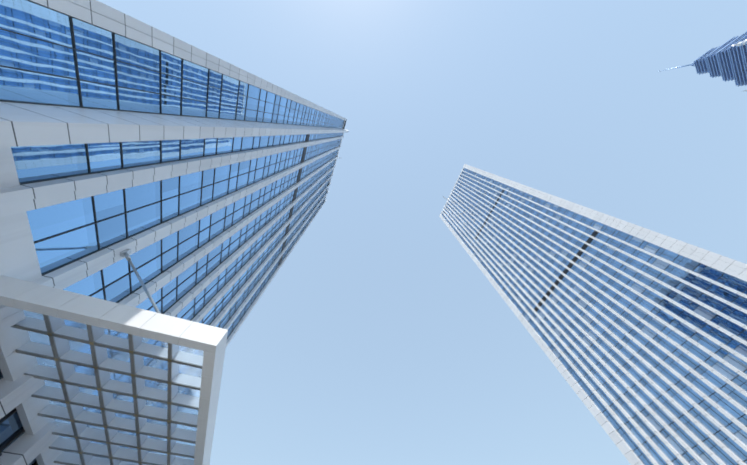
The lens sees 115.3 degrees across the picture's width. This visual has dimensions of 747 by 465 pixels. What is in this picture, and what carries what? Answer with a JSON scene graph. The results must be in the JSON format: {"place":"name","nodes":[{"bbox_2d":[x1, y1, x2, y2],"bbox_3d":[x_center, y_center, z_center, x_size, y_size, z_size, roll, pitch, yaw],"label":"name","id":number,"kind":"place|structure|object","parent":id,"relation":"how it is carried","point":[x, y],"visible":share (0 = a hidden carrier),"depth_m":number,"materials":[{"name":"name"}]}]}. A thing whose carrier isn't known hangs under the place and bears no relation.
{"place":"outdoors","nodes":[
{"label":"outdoors","id":0,"kind":"place"},
{"bbox_2d":[0,370,36,464],"bbox_3d":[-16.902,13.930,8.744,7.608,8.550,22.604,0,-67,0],"label":"window frame","id":1,"kind":"object","parent":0,"point":[11,426],"depth_m":9.93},
{"bbox_2d":[0,275,227,464],"bbox_3d":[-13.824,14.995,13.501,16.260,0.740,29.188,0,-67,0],"label":"canopy frame","id":2,"kind":"object","parent":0,"point":[20,352],"visible":0.9,"depth_m":9.63,"materials":[{"name":"white concrete"}]},
{"bbox_2d":[47,332,172,463],"bbox_3d":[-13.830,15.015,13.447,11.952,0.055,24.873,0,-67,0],"label":"glass fittings","id":3,"kind":"object","parent":2,"relation":"attached to","point":[95,367],"visible":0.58,"depth_m":9.95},
{"bbox_2d":[23,310,203,463],"bbox_3d":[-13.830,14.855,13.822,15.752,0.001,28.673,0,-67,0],"label":"glass panes","id":4,"kind":"structure","parent":2,"relation":"in","point":[113,354],"depth_m":9.98,"materials":[{"name":"glass"}]},
{"bbox_2d":[0,0,346,337],"bbox_3d":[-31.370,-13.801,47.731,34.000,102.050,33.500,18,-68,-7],"label":"window glass","id":5,"kind":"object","parent":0,"point":[39,162],"depth_m":12.35,"materials":[{"name":"blue glass"}]},
{"bbox_2d":[97,0,746,464],"label":"sky","id":6,"kind":"structure","parent":0,"point":[378,339],"materials":[{"name":"blue"}]},
{"bbox_2d":[442,168,746,464],"bbox_3d":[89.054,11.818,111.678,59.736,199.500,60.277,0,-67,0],"label":"window glass","id":7,"kind":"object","parent":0,"point":[690,442],"depth_m":61.11,"materials":[{"name":"blue glass"}]},
{"bbox_2d":[439,164,746,464],"bbox_3d":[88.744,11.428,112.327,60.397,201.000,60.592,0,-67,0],"label":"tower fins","id":8,"kind":"object","parent":7,"relation":"attached to","point":[711,260],"visible":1,"depth_m":62.69,"materials":[{"name":"white metal"}]},
{"bbox_2d":[443,168,746,464],"bbox_3d":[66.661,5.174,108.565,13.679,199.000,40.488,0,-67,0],"label":"window frames","id":9,"kind":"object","parent":7,"relation":"attached to","point":[574,259],"visible":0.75,"depth_m":66.90,"materials":[{"name":"grey metal"}]},
{"bbox_2d":[658,31,746,90],"bbox_3d":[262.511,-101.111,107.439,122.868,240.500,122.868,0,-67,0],"label":"tower","id":10,"kind":"structure","parent":0,"point":[727,60],"depth_m":169.16,"materials":[{"name":"blue glass"}]},
{"label":"ground","id":11,"kind":"structure","parent":0,"visible":0},
{"bbox_2d":[0,408,37,464],"bbox_3d":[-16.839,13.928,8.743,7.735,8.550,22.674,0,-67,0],"label":"lobby bands","id":12,"kind":"object","parent":11,"relation":"on","point":[14,437],"depth_m":9.85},
{"bbox_2d":[0,0,348,464],"bbox_3d":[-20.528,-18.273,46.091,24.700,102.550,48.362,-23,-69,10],"label":"building facade","id":13,"kind":"structure","parent":11,"relation":"on","point":[23,124],"depth_m":10.49,"materials":[{"name":"white concrete"}]},
{"bbox_2d":[120,249,160,312],"bbox_3d":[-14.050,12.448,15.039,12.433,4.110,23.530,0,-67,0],"label":"canopy tie rods","id":14,"kind":"object","parent":13,"relation":"attached to","point":[125,253],"visible":0.15,"depth_m":11.16,"materials":[{"name":"grey metal"}]},
{"bbox_2d":[0,0,344,338],"bbox_3d":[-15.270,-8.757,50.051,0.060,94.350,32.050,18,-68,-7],"label":"window frames","id":15,"kind":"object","parent":13,"relation":"attached to","point":[304,153],"visible":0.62,"depth_m":16.64,"materials":[{"name":"grey metal"}]}
]}

